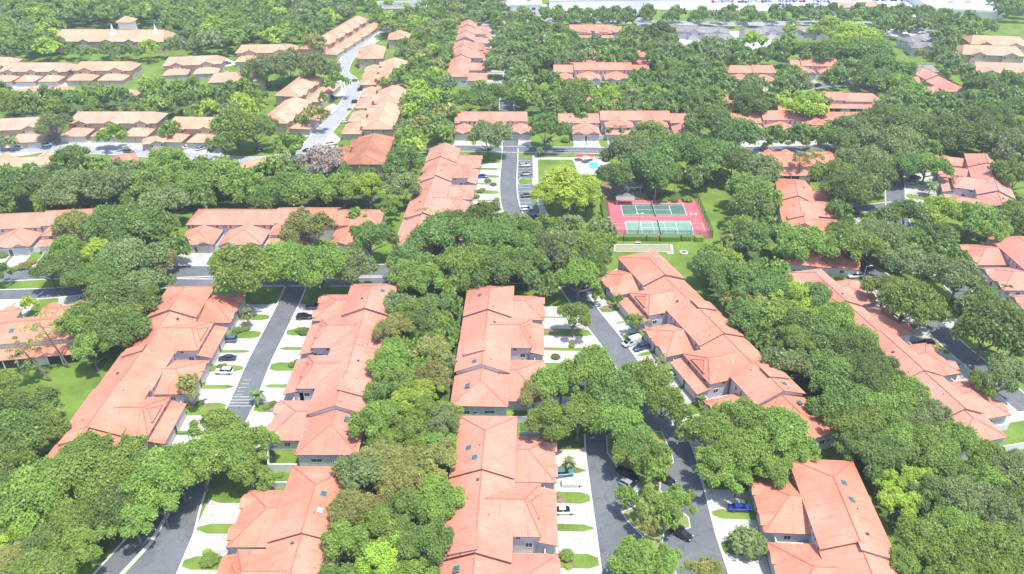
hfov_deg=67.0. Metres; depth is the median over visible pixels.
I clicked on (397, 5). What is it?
commercial building
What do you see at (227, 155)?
kerb
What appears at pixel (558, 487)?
driveway
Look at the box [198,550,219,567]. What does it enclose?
shrub
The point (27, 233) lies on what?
townhouse row
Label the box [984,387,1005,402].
driveway
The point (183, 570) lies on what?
driveway
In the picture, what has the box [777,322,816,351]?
tree
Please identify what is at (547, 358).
driveway
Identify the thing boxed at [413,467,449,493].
tree
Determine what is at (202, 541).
driveway
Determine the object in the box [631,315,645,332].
palm tree
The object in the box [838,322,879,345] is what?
tree
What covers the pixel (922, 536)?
tree
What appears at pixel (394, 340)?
tree
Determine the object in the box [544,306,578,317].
driveway
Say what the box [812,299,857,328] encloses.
tree
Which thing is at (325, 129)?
road
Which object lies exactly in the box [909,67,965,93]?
townhouse row
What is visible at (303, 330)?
shrub
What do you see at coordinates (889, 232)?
tree
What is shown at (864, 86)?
road
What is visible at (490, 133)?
tree
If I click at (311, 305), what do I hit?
parked suv
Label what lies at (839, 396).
tree
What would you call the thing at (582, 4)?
commercial building
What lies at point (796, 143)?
driveway
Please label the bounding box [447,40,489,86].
townhouse row
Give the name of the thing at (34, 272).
tree
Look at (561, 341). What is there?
driveway
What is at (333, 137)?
driveway
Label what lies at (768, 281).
tree
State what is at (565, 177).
tree
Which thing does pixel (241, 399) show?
road marking
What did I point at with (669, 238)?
hedge
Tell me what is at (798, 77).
tree
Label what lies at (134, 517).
tree
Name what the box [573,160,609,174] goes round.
pool deck
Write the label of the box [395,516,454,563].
tree
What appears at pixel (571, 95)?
tree
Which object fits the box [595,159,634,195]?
tree
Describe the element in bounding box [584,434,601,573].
kerb
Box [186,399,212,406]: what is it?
planting bed
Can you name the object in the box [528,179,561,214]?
tree
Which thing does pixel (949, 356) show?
driveway
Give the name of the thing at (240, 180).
tree
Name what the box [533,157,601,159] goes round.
pavement
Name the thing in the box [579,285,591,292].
parked car
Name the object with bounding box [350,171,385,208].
tree
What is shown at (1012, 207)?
tree
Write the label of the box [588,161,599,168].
swimming pool
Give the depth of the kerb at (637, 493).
164.21 m
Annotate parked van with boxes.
[622,333,641,347]
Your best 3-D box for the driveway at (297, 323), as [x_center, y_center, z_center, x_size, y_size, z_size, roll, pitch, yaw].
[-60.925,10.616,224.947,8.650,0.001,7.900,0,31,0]
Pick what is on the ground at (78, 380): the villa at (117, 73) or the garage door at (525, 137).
the villa at (117, 73)
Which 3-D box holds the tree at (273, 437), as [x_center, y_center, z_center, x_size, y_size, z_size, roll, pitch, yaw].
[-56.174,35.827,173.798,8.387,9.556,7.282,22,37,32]
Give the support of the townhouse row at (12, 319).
on the ground at (78, 380)
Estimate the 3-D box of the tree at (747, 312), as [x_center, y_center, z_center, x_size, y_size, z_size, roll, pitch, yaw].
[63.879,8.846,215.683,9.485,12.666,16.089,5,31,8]
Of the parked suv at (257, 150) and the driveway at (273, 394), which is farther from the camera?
the parked suv at (257, 150)
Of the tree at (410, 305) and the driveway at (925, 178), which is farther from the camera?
the driveway at (925, 178)
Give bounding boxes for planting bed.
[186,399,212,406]
[261,402,278,411]
[544,328,558,333]
[556,494,565,502]
[565,561,577,567]
[601,305,616,309]
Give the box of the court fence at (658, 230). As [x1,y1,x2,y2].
[606,192,713,237]
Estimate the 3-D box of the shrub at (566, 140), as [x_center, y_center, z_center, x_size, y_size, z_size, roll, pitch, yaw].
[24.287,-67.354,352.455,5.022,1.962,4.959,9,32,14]
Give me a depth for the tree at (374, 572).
139.97 m
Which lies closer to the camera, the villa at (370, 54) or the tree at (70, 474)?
the tree at (70, 474)
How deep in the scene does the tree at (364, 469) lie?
159.16 m
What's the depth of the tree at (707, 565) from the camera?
142.82 m
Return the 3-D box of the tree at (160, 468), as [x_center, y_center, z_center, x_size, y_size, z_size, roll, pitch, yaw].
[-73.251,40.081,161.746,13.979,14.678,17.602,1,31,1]
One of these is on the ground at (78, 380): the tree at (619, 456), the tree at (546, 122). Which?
the tree at (546, 122)
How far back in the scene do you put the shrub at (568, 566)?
151.07 m
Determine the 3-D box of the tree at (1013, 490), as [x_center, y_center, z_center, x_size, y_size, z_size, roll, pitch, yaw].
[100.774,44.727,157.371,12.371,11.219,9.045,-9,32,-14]
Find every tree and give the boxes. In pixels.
[0,89,28,117]
[0,134,6,150]
[0,164,34,207]
[0,368,20,393]
[0,382,61,413]
[0,407,47,456]
[0,442,39,472]
[0,454,66,533]
[0,469,16,506]
[0,516,46,547]
[0,541,29,573]
[4,135,18,150]
[4,335,51,381]
[4,548,80,573]
[11,520,62,561]
[13,169,57,209]
[19,310,69,367]
[25,254,60,289]
[31,409,71,450]
[32,396,65,416]
[33,444,109,505]
[34,109,76,143]
[34,165,101,208]
[35,495,88,549]
[40,233,88,260]
[43,247,95,287]
[46,142,92,171]
[49,208,91,238]
[49,535,76,567]
[53,297,121,347]
[55,428,114,456]
[59,261,92,299]
[59,519,106,564]
[69,331,109,371]
[73,447,143,502]
[74,482,138,532]
[77,202,141,239]
[79,234,112,262]
[80,165,134,204]
[81,276,143,307]
[84,308,152,351]
[87,253,135,285]
[93,235,174,287]
[99,297,145,314]
[101,202,175,245]
[103,503,158,543]
[113,432,148,460]
[120,169,146,193]
[120,442,191,505]
[120,469,155,510]
[124,265,157,288]
[125,284,163,313]
[127,163,180,210]
[133,486,182,526]
[135,184,190,226]
[140,248,176,270]
[145,146,192,171]
[153,211,181,236]
[169,172,205,208]
[170,428,226,491]
[181,469,208,502]
[186,406,241,438]
[190,156,235,199]
[202,420,265,480]
[205,105,252,147]
[205,240,274,298]
[216,163,265,208]
[223,448,271,489]
[226,111,278,147]
[237,53,288,88]
[240,307,253,325]
[244,182,280,208]
[249,388,266,404]
[252,425,281,462]
[260,238,307,289]
[267,44,312,82]
[268,170,303,206]
[277,204,337,244]
[280,238,351,293]
[284,172,336,206]
[296,142,344,177]
[298,51,343,78]
[314,558,360,573]
[319,519,372,562]
[325,486,383,530]
[326,171,361,208]
[330,450,387,494]
[332,244,380,285]
[345,400,396,439]
[348,219,401,256]
[349,501,409,559]
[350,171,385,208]
[352,436,411,473]
[352,530,401,573]
[360,377,398,404]
[363,427,398,448]
[365,342,410,380]
[368,566,378,573]
[371,310,415,338]
[372,398,405,428]
[372,462,429,503]
[380,143,426,174]
[380,170,422,211]
[380,336,409,350]
[381,361,415,394]
[383,288,416,314]
[383,484,429,531]
[384,242,433,268]
[385,258,423,294]
[387,383,425,415]
[387,554,440,573]
[389,411,431,446]
[390,299,423,314]
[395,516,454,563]
[401,442,433,484]
[402,308,442,338]
[403,209,469,255]
[405,392,438,422]
[407,262,444,293]
[407,375,444,403]
[412,332,451,360]
[412,480,468,521]
[413,357,453,398]
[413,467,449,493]
[416,436,457,480]
[418,291,452,319]
[418,429,456,463]
[426,402,461,435]
[429,398,464,424]
[434,241,492,294]
[438,208,473,237]
[453,87,484,110]
[457,216,516,249]
[465,199,502,222]
[466,118,514,158]
[470,247,526,287]
[478,81,513,110]
[493,197,500,204]
[493,212,532,235]
[493,244,518,278]
[500,242,552,291]
[505,232,536,250]
[519,219,544,238]
[519,378,547,409]
[524,396,580,442]
[528,110,573,151]
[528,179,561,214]
[529,165,605,211]
[529,364,581,406]
[535,145,544,155]
[535,229,581,271]
[551,85,586,111]
[553,257,602,300]
[556,182,588,215]
[557,301,591,337]
[557,391,601,440]
[558,226,607,263]
[558,340,616,392]
[563,455,575,469]
[564,77,594,94]
[574,180,600,216]
[576,244,612,280]
[582,366,645,409]
[588,83,620,100]
[588,394,651,443]
[595,129,655,173]
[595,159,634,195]
[605,534,657,573]
[610,355,674,411]
[611,437,651,468]
[612,419,663,463]
[620,145,674,190]
[628,119,670,139]
[629,485,670,520]
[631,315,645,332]
[641,162,683,197]
[643,19,676,38]
[644,382,692,428]
[645,134,685,161]
[650,181,662,199]
[654,55,689,76]
[654,541,684,573]
[655,355,666,366]
[663,131,716,179]
[664,483,697,522]
[679,103,754,139]
[682,556,723,573]
[685,137,745,180]
[686,250,728,287]
[687,408,737,449]
[694,393,705,406]
[694,443,736,488]
[705,257,762,299]
[709,243,742,260]
[709,394,773,443]
[711,115,765,146]
[716,426,774,486]
[717,145,752,178]
[719,465,753,497]
[725,170,769,194]
[725,187,776,219]
[725,297,760,331]
[727,218,770,260]
[728,82,764,104]
[730,91,768,114]
[741,152,784,184]
[744,266,793,301]
[746,291,769,317]
[750,401,818,455]
[751,298,801,335]
[753,451,794,488]
[760,343,818,377]
[761,142,768,149]
[768,280,813,309]
[773,87,832,116]
[773,220,809,259]
[774,304,833,352]
[777,68,815,97]
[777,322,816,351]
[777,441,820,462]
[789,222,842,261]
[791,152,809,172]
[793,36,854,61]
[798,280,832,308]
[799,148,825,159]
[801,307,827,326]
[803,15,842,39]
[803,385,858,418]
[805,345,865,396]
[806,157,856,183]
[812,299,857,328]
[818,164,882,212]
[819,326,848,350]
[821,126,861,150]
[822,396,888,437]
[824,225,890,263]
[825,111,882,146]
[826,194,838,201]
[826,218,858,231]
[827,20,885,43]
[829,331,886,366]
[831,142,891,167]
[831,428,864,461]
[837,36,897,72]
[837,351,895,393]
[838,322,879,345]
[844,427,914,481]
[848,157,898,194]
[848,383,911,427]
[849,66,904,93]
[855,100,913,130]
[857,51,919,89]
[857,215,907,259]
[859,122,924,154]
[859,274,903,305]
[865,466,899,495]
[870,354,906,376]
[873,419,921,460]
[874,277,951,326]
[875,486,924,525]
[876,198,932,226]
[878,71,926,104]
[878,244,934,276]
[883,110,942,139]
[884,102,916,114]
[886,391,924,418]
[887,543,922,573]
[888,150,924,185]
[889,409,944,432]
[889,463,926,492]
[890,374,931,402]
[892,514,957,566]
[893,223,926,242]
[905,472,951,516]
[906,421,964,465]
[909,395,954,422]
[910,455,946,478]
[914,110,936,122]
[915,152,955,184]
[915,248,948,284]
[920,220,960,244]
[921,560,970,573]
[922,193,964,226]
[923,179,939,195]
[923,502,985,539]
[924,111,979,153]
[932,256,987,301]
[934,453,971,478]
[937,531,1014,573]
[939,473,992,518]
[940,420,982,456]
[948,200,999,243]
[948,287,1023,360]
[955,105,994,122]
[962,73,1007,91]
[963,284,998,296]
[965,437,1005,479]
[967,368,1003,397]
[969,117,1005,152]
[970,463,1011,487]
[971,519,1023,570]
[977,485,1023,536]
[981,220,1014,240]
[982,351,1023,399]
[984,102,1013,117]
[985,446,1023,490]
[988,157,1023,189]
[990,125,1023,160]
[991,479,1023,518]
[993,113,1023,128]
[997,94,1023,115]
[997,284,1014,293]
[998,198,1023,217]
[1000,124,1023,161]
[1001,553,1023,573]
[1008,330,1022,358]
[1010,214,1023,235]
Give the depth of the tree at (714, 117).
339.36 m
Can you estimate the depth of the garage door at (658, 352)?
210.21 m
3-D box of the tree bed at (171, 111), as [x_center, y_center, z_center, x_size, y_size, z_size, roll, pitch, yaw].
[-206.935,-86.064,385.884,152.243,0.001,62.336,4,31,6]
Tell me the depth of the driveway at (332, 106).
396.57 m
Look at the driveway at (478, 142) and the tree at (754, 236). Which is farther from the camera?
the driveway at (478, 142)
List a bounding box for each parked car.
[195,146,204,150]
[217,354,236,361]
[478,174,487,177]
[520,171,531,175]
[521,193,529,197]
[528,213,539,217]
[557,505,575,515]
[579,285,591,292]
[727,502,751,512]
[905,180,918,184]
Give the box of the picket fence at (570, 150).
[543,150,597,153]
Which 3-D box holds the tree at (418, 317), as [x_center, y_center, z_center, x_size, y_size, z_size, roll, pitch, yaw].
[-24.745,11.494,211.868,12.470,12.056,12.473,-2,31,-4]
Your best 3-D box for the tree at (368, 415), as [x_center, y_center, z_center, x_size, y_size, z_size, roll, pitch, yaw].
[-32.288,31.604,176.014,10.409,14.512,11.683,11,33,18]
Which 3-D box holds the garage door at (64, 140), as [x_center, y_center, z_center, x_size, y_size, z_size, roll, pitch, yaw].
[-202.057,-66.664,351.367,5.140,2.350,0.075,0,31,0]
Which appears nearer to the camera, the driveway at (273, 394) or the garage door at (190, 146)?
the driveway at (273, 394)
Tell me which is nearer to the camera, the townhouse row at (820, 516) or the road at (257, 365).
the townhouse row at (820, 516)
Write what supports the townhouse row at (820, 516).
on the ground at (78, 380)
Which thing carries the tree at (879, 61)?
on the ground at (78, 380)
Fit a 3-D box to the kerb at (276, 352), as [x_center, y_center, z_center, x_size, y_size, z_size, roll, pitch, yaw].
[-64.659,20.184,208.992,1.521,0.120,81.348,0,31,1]
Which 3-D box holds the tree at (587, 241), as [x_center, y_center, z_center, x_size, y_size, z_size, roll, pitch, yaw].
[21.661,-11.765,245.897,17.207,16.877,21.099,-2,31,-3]
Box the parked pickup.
[616,465,639,481]
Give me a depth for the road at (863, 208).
292.95 m
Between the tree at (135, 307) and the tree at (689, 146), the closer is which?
the tree at (135, 307)
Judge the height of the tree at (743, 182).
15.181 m
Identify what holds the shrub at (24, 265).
on the ground at (78, 380)
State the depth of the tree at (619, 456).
167.12 m
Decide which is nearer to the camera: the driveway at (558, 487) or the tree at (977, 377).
the driveway at (558, 487)
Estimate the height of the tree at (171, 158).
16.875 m
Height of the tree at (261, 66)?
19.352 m
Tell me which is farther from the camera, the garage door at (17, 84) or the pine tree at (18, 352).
the garage door at (17, 84)
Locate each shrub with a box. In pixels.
[0,252,7,257]
[17,261,31,268]
[27,258,36,263]
[195,400,204,405]
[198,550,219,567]
[202,548,211,554]
[231,326,242,332]
[243,325,250,330]
[262,403,271,409]
[276,472,283,477]
[288,361,295,366]
[298,327,308,334]
[506,410,513,415]
[551,353,560,359]
[559,548,574,561]
[560,137,570,141]
[565,563,571,569]
[682,195,693,201]
[740,498,748,503]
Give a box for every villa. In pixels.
[0,57,22,74]
[0,62,76,86]
[0,117,62,149]
[0,150,55,167]
[17,84,75,104]
[59,111,168,142]
[66,61,142,85]
[102,89,143,101]
[142,135,168,150]
[162,55,225,80]
[164,116,220,148]
[207,70,268,91]
[234,44,298,66]
[260,97,330,134]
[273,74,341,105]
[298,33,354,59]
[321,23,369,46]
[322,133,394,180]
[337,15,381,36]
[341,101,401,139]
[354,79,406,110]
[356,43,385,68]
[359,57,407,87]
[387,30,410,48]
[953,44,1023,62]
[960,35,1023,52]
[962,61,1023,79]
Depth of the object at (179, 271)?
250.41 m
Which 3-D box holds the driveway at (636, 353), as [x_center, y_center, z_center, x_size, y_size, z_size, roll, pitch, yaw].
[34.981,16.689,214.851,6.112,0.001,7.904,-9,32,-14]
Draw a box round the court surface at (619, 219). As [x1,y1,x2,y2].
[606,199,711,237]
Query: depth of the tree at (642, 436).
168.60 m
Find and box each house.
[110,152,138,161]
[239,158,271,177]
[664,25,729,39]
[699,33,733,40]
[738,28,766,41]
[756,26,828,39]
[895,33,937,49]
[906,42,934,56]
[913,64,939,73]
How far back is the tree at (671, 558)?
143.06 m
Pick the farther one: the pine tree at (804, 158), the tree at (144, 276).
the pine tree at (804, 158)
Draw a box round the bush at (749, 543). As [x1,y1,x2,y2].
[725,522,767,560]
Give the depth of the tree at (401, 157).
300.72 m
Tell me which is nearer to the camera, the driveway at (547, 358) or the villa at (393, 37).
the driveway at (547, 358)
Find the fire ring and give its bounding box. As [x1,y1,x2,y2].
[679,250,687,254]
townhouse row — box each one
[0,208,96,255]
[0,300,85,368]
[46,286,245,458]
[182,207,384,252]
[216,466,356,573]
[266,283,397,470]
[392,143,482,256]
[438,415,560,573]
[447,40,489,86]
[450,285,545,422]
[453,111,530,139]
[456,19,491,47]
[546,50,680,67]
[553,62,649,85]
[557,110,700,140]
[568,24,622,40]
[585,93,792,112]
[596,250,839,455]
[726,65,776,87]
[731,110,857,139]
[749,459,901,573]
[761,149,844,181]
[774,178,860,276]
[787,58,836,79]
[789,268,1023,458]
[808,90,879,112]
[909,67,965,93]
[935,153,1016,217]
[955,236,1023,315]
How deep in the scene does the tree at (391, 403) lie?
180.02 m
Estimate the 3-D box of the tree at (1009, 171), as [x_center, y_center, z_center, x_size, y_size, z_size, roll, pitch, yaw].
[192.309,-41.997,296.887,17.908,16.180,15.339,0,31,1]
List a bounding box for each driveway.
[0,256,9,262]
[0,300,14,309]
[6,140,55,155]
[6,255,30,267]
[11,83,67,91]
[14,299,39,316]
[54,139,144,148]
[58,295,81,305]
[172,253,195,264]
[172,435,202,445]
[179,415,203,430]
[179,567,216,573]
[183,146,223,154]
[185,530,231,558]
[186,253,212,264]
[194,387,234,404]
[197,499,240,526]
[205,370,241,386]
[214,351,250,366]
[222,337,258,350]
[225,58,235,66]
[235,319,267,331]
[241,303,276,315]
[247,410,274,427]
[256,386,286,403]
[263,369,291,385]
[272,349,301,363]
[279,334,306,347]
[288,317,314,329]
[295,303,316,315]
[303,132,340,146]
[326,104,336,112]
[330,80,344,99]
[365,37,378,45]
[458,140,471,144]
[474,193,498,199]
[475,140,489,145]
[476,184,498,190]
[478,177,498,183]
[479,169,499,175]
[481,162,500,168]
[486,80,501,82]
[488,69,503,72]
[488,73,502,75]
[519,140,531,145]
[543,317,588,330]
[543,350,582,362]
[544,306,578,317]
[544,335,600,347]
[545,396,623,405]
[554,471,589,494]
[555,448,585,469]
[556,529,597,556]
[557,501,593,527]
[561,566,599,573]
[573,141,586,146]
[587,141,600,146]
[591,295,611,307]
[602,311,624,324]
[613,322,635,335]
[630,339,651,355]
[636,354,656,366]
[667,378,680,386]
[680,389,694,403]
[690,439,714,452]
[705,486,752,510]
[713,516,758,542]
[723,551,770,573]
[741,141,754,145]
[756,140,770,145]
[773,140,787,145]
[786,140,801,145]
[823,142,838,147]
[853,217,860,223]
[874,299,886,307]
[894,313,919,324]
[904,171,935,177]
[905,175,936,181]
[905,183,938,191]
[906,188,939,196]
[906,197,923,203]
[909,326,934,341]
[938,349,960,363]
[944,318,962,328]
[955,364,969,381]
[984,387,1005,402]
[1004,405,1023,423]
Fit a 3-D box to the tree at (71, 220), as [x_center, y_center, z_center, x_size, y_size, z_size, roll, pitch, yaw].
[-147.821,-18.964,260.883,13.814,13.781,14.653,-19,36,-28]
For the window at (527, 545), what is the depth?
153.12 m
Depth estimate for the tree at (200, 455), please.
160.83 m
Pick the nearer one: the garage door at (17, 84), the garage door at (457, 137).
the garage door at (457, 137)
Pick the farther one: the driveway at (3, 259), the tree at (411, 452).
the driveway at (3, 259)
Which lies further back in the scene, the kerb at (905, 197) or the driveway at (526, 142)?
the driveway at (526, 142)
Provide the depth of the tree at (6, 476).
158.54 m
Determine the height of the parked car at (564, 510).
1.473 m
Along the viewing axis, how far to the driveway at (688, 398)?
196.04 m
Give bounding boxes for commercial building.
[376,0,426,17]
[500,0,541,15]
[549,0,628,9]
[629,0,708,6]
[830,0,877,15]
[907,0,1002,18]
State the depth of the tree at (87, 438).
168.84 m
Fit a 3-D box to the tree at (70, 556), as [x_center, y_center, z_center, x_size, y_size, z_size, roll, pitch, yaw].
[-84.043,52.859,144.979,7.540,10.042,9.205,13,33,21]
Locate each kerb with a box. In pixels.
[0,33,376,160]
[0,275,449,289]
[0,276,447,281]
[0,282,532,300]
[6,56,345,156]
[28,264,385,267]
[93,537,126,573]
[120,510,170,573]
[176,470,211,573]
[225,286,284,408]
[245,284,306,421]
[419,150,835,153]
[453,145,807,147]
[499,146,641,414]
[516,147,673,424]
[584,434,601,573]
[606,430,690,573]
[689,441,729,573]
[858,270,1016,410]
[861,258,1023,392]
[885,190,956,298]
[903,171,976,294]
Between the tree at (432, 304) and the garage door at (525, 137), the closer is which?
the tree at (432, 304)
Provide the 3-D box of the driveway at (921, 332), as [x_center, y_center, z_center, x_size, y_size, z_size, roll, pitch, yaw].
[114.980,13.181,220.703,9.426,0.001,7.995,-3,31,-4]
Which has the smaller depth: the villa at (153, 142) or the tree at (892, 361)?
the tree at (892, 361)
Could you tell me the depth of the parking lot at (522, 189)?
307.81 m
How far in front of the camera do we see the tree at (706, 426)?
170.18 m
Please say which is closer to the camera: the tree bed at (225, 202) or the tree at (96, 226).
the tree at (96, 226)
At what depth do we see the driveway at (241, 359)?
209.52 m
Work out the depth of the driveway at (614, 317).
228.15 m
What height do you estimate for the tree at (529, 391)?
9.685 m
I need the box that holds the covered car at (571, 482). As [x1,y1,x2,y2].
[561,477,583,486]
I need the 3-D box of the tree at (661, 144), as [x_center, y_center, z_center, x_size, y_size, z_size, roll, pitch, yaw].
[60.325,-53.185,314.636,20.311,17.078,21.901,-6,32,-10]
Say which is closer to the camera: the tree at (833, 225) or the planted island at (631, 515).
the planted island at (631, 515)
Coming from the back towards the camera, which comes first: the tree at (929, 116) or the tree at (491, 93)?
the tree at (491, 93)
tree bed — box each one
[0,0,356,54]
[0,94,245,134]
[0,429,276,563]
[3,166,392,213]
[86,290,164,371]
[340,290,462,570]
[459,274,559,289]
[480,89,731,109]
[491,42,745,62]
[520,368,583,448]
[701,280,1009,573]
[720,234,771,263]
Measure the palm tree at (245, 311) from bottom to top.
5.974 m
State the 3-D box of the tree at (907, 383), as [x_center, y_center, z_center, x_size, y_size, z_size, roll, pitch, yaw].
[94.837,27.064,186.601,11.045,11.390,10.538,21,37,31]
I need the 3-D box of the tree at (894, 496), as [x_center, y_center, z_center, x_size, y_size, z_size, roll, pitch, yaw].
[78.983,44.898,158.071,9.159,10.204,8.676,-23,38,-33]
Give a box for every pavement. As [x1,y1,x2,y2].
[532,154,550,218]
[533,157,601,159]
[617,193,633,195]
[623,182,637,189]
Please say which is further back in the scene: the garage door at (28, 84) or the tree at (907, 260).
the garage door at (28, 84)
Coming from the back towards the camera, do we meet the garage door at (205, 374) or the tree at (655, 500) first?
the garage door at (205, 374)
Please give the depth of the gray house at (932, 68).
435.54 m
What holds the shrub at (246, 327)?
on the driveway at (257, 325)
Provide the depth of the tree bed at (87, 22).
551.78 m
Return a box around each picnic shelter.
[615,196,634,202]
[628,184,641,192]
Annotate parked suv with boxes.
[42,142,52,146]
[123,148,133,152]
[214,366,233,374]
[225,335,237,342]
[255,148,265,152]
[296,312,311,319]
[305,302,318,309]
[325,141,336,144]
[519,162,529,167]
[520,205,532,210]
[556,467,573,478]
[619,477,640,492]
[633,341,649,351]
[655,474,675,485]
[669,525,693,541]
[847,271,863,278]
[909,174,921,179]
[916,338,935,344]
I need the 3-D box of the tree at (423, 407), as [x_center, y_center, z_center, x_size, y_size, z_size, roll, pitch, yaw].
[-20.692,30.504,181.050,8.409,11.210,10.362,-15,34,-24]
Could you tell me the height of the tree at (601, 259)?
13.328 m
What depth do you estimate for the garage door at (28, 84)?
425.05 m
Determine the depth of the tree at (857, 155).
303.04 m
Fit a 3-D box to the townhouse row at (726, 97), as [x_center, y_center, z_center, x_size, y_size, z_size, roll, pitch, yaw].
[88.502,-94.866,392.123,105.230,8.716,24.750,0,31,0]
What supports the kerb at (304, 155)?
on the ground at (78, 380)
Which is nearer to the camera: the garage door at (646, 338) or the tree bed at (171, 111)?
the garage door at (646, 338)
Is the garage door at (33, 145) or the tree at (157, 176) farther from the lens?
the garage door at (33, 145)
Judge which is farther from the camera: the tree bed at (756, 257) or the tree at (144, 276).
the tree bed at (756, 257)
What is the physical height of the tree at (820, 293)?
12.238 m
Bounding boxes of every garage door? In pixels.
[0,250,9,255]
[12,249,30,255]
[16,83,25,86]
[26,83,35,86]
[28,143,41,148]
[49,83,58,86]
[61,138,72,142]
[69,82,78,85]
[74,138,86,142]
[92,138,103,142]
[106,138,117,142]
[113,82,122,85]
[123,138,134,142]
[165,76,173,80]
[165,430,174,445]
[171,143,182,148]
[176,410,185,429]
[177,76,186,79]
[187,144,197,148]
[192,383,199,401]
[195,75,203,78]
[197,247,212,252]
[201,366,209,381]
[212,348,219,364]
[220,334,226,348]
[230,315,236,328]
[239,298,245,312]
[455,135,465,139]
[512,135,522,139]
[521,135,529,139]
[573,136,584,140]
[587,136,598,140]
[592,81,599,85]
[607,289,613,299]
[620,305,627,316]
[644,333,652,348]
[656,348,664,362]
[672,367,682,384]
[685,383,695,399]
[749,487,754,508]
[757,515,763,534]
[767,551,774,573]
[980,271,989,285]
[993,283,1002,296]
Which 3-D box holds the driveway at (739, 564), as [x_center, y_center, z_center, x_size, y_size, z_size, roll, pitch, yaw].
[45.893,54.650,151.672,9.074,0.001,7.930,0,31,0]
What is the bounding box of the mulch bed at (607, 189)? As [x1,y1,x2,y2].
[600,181,647,198]
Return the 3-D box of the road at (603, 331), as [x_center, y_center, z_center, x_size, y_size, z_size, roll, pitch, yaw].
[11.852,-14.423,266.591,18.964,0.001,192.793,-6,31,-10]
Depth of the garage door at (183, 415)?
187.24 m
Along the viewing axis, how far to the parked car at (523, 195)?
299.85 m
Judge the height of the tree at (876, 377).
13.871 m
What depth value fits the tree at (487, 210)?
264.16 m
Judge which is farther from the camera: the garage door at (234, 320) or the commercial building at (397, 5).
the commercial building at (397, 5)
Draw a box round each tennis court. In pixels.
[621,200,686,216]
[625,217,703,234]
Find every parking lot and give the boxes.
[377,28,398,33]
[517,158,537,219]
[654,0,915,10]
[679,31,771,48]
[884,6,938,36]
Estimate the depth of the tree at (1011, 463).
162.24 m
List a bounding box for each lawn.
[272,463,299,472]
[613,240,710,292]
[822,443,842,459]
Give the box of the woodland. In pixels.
[0,0,1023,534]
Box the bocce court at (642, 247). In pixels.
[613,244,672,251]
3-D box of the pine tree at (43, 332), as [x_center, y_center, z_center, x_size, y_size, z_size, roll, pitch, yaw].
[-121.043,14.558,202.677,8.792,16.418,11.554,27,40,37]
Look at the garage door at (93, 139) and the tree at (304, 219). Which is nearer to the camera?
the tree at (304, 219)
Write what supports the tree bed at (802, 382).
on the ground at (78, 380)
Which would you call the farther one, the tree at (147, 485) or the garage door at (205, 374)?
the garage door at (205, 374)
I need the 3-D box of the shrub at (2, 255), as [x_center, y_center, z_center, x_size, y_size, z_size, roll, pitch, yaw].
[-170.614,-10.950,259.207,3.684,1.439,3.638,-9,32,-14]
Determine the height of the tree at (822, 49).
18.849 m
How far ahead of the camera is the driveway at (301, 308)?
231.18 m
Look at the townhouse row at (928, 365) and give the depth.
198.93 m
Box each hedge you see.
[600,200,606,218]
[617,234,622,240]
[623,234,646,240]
[646,234,657,240]
[659,235,679,241]
[680,234,692,240]
[693,235,704,241]
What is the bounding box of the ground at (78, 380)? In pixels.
[0,0,1023,573]
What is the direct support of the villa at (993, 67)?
on the ground at (78, 380)
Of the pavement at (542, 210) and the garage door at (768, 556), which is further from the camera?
the pavement at (542, 210)
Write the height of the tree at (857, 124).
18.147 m
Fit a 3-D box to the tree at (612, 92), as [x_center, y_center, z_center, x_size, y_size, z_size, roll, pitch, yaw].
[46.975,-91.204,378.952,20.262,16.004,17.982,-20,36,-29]
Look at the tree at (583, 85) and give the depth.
387.00 m
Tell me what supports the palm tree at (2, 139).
on the ground at (78, 380)
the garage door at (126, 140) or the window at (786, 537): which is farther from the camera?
the garage door at (126, 140)
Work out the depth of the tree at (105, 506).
151.82 m
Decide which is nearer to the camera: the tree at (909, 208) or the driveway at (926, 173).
the tree at (909, 208)
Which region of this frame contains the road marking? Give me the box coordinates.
[228,383,254,405]
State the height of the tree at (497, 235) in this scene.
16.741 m
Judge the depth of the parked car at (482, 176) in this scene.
316.30 m
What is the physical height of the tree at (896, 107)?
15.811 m
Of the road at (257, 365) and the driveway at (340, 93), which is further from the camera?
the driveway at (340, 93)
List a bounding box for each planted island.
[518,178,531,184]
[607,431,689,573]
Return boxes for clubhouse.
[55,16,176,52]
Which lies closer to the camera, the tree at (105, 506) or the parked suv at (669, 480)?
the tree at (105, 506)
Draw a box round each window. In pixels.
[169,396,176,400]
[284,442,290,446]
[310,458,322,461]
[464,410,469,414]
[484,410,494,413]
[520,353,525,357]
[525,542,532,547]
[783,535,791,539]
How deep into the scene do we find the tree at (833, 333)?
200.67 m
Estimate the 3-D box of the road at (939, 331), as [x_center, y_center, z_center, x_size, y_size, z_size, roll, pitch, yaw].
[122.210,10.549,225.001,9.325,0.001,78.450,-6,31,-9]
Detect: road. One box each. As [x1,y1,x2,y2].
[0,32,377,162]
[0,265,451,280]
[0,274,537,299]
[96,491,179,573]
[126,480,207,573]
[225,286,304,425]
[394,145,833,152]
[478,17,935,32]
[500,59,518,148]
[500,152,671,425]
[586,419,727,573]
[629,7,646,27]
[788,82,848,91]
[844,79,888,93]
[846,202,892,214]
[859,260,1023,410]
[886,166,969,298]
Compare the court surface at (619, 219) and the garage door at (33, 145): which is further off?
the garage door at (33, 145)

